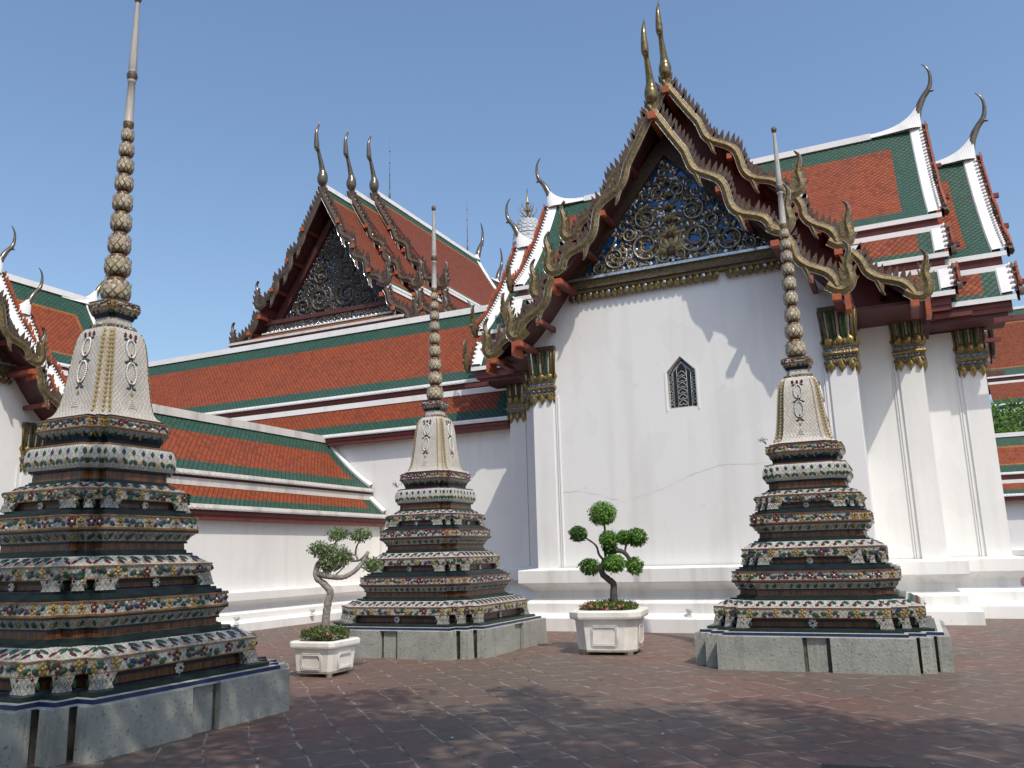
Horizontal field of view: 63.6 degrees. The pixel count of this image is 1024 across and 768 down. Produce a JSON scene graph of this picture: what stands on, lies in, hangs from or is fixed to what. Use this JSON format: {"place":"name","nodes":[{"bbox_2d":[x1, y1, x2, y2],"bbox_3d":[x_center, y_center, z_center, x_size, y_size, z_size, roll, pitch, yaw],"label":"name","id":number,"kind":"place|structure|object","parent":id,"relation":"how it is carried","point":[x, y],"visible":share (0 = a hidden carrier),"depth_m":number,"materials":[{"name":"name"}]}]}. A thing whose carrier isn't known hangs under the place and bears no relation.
{"place":"outdoors","nodes":[
{"label":"outdoors","id":0,"kind":"place"},
{"bbox_2d":[0,0,1023,412],"label":"sky","id":1,"kind":"structure","parent":0,"point":[466,98],"materials":[{"name":"blue"}]},
{"bbox_2d":[26,577,1023,767],"bbox_3d":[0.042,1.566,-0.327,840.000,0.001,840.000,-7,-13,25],"label":"ground","id":2,"kind":"structure","parent":0,"point":[610,710],"depth_m":8.33,"materials":[{"name":"brick"}]},
{"bbox_2d":[0,225,65,547],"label":"chapel","id":3,"kind":"structure","parent":2,"relation":"on","point":[32,382],"depth_m":14.38,"materials":[{"name":"white paint"}]},
{"bbox_2d":[5,273,107,379],"bbox_3d":[-18.177,0.851,27.091,5.700,13.565,10.750,-7,-13,25],"label":"gallery","id":4,"kind":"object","parent":2,"relation":"on","point":[64,319],"visible":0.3,"depth_m":30.14,"materials":[{"name":"orange tile"}]},
{"bbox_2d":[0,0,289,767],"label":"stupa","id":5,"kind":"object","parent":2,"relation":"on","point":[117,638],"visible":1,"depth_m":8.38,"materials":[{"name":"ceramic"}]},
{"bbox_2d":[152,404,386,630],"bbox_3d":[-8.165,3.619,22.283,4.560,5.660,10.570,-7,-13,25],"label":"gallery","id":6,"kind":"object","parent":2,"relation":"on","point":[268,505],"visible":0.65,"depth_m":22.03,"materials":[{"name":"white paint"}]},
{"bbox_2d":[233,617,239,624],"bbox_3d":[-6.555,5.638,19.658,0.160,0.170,0.160,-7,-13,25],"label":"ledge light","id":7,"kind":"object","parent":6,"relation":"attached to","point":[236,619],"visible":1,"depth_m":19.62,"materials":[{"name":"white metal"}]},
{"bbox_2d":[289,637,359,677],"bbox_3d":[-2.727,3.975,12.043,0.771,0.490,0.771,-6,-13,22],"label":"planter","id":8,"kind":"object","parent":2,"relation":"on","point":[329,659],"visible":0.99,"depth_m":11.77,"materials":[{"name":"stone"}]},
{"bbox_2d":[299,623,351,641],"bbox_3d":[-2.731,3.643,12.106,0.676,0.285,0.675,-7,-13,25],"label":"flower shrub","id":9,"kind":"object","parent":8,"relation":"on","point":[318,633],"visible":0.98,"depth_m":11.96,"materials":[{"name":"green plant"}]},
{"bbox_2d":[306,526,382,641],"bbox_3d":[-2.494,2.963,12.278,1.148,1.715,0.490,-2,-12,0],"label":"topiary tree","id":10,"kind":"object","parent":8,"relation":"on","point":[342,557],"visible":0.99,"depth_m":12.27,"materials":[{"name":"green plant"}]},
{"bbox_2d":[148,305,513,591],"bbox_3d":[-9.448,3.296,32.063,23.600,10.360,6.500,-7,-13,25],"label":"gallery","id":11,"kind":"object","parent":2,"relation":"on","point":[355,396],"visible":0.36,"depth_m":28.46,"materials":[{"name":"orange tile"}]},
{"bbox_2d":[227,121,502,347],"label":"temple hall","id":12,"kind":"structure","parent":2,"relation":"on","point":[354,257],"depth_m":54.31,"materials":[{"name":"tile"}]},
{"bbox_2d":[389,150,390,198],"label":"lightning rod","id":13,"kind":"object","parent":12,"relation":"on","point":[389,181],"visible":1,"depth_m":61.31,"materials":[{"name":"grey metal"}]},
{"bbox_2d":[329,206,546,660],"bbox_3d":[-1.497,0.592,16.083,3.346,8.700,3.346,-7,-13,25],"label":"stupa","id":14,"kind":"object","parent":2,"relation":"on","point":[434,587],"visible":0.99,"depth_m":14.73,"materials":[{"name":"ceramic"}]},
{"bbox_2d":[569,606,648,654],"bbox_3d":[1.651,4.133,13.866,1.196,0.700,1.196,-5,-12,17],"label":"planter","id":15,"kind":"object","parent":2,"relation":"on","point":[601,630],"visible":0.94,"depth_m":13.39,"materials":[{"name":"stone"}]},
{"bbox_2d":[567,500,648,610],"bbox_3d":[1.651,2.935,14.104,1.384,1.903,0.573,-5,-12,16],"label":"topiary tree","id":16,"kind":"object","parent":15,"relation":"on","point":[602,513],"visible":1,"depth_m":14.06,"materials":[{"name":"green plant"}]},
{"bbox_2d":[579,598,638,610],"bbox_3d":[1.643,3.746,13.954,0.956,0.240,0.942,-7,-13,25],"label":"flower shrub","id":17,"kind":"object","parent":15,"relation":"on","point":[603,604],"visible":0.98,"depth_m":13.73,"materials":[{"name":"green plant"}]},
{"bbox_2d":[462,0,1023,632],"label":"chapel","id":18,"kind":"structure","parent":2,"relation":"on","point":[628,352],"depth_m":18.64,"materials":[{"name":"paint"}]},
{"bbox_2d":[668,357,696,408],"bbox_3d":[3.790,-0.024,18.307,0.630,1.160,0.197,-7,-13,25],"label":"window","id":19,"kind":"structure","parent":18,"relation":"in","point":[682,380],"depth_m":18.32,"materials":[{"name":"grey glass"}]},
{"bbox_2d":[686,609,693,617],"bbox_3d":[3.619,4.669,16.802,0.160,0.170,0.160,-7,-13,25],"label":"ledge light","id":20,"kind":"object","parent":18,"relation":"attached to","point":[689,611],"visible":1,"depth_m":16.76,"materials":[{"name":"white metal"}]},
{"bbox_2d":[694,127,954,675],"bbox_3d":[4.599,-0.156,13.283,3.346,8.700,3.346,-7,-13,25],"label":"stupa","id":21,"kind":"object","parent":2,"relation":"on","point":[816,578],"visible":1,"depth_m":11.77,"materials":[{"name":"ceramic"}]},
{"bbox_2d":[987,306,1023,429],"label":"gallery","id":22,"kind":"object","parent":2,"relation":"on","point":[1009,361],"visible":0.21,"depth_m":63.15,"materials":[{"name":"orange tile"}]},
{"bbox_2d":[990,396,1023,433],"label":"tree","id":23,"kind":"object","parent":2,"relation":"on","point":[1001,424],"visible":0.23,"depth_m":50.41,"materials":[{"name":"green plant"}]},
{"bbox_2d":[995,431,1023,576],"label":"gallery","id":24,"kind":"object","parent":2,"relation":"on","point":[1010,448],"visible":0.13,"depth_m":41.73,"materials":[{"name":"white paint"}]},
{"bbox_2d":[512,189,537,246],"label":"prang tower","id":25,"kind":"structure","parent":0,"point":[526,225],"depth_m":91.57,"materials":[{"name":"white stone"}]},
{"bbox_2d":[821,764,894,767],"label":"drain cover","id":26,"kind":"object","parent":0,"point":[834,766],"visible":1,"depth_m":6.10,"materials":[{"name":"metal"}]}
]}

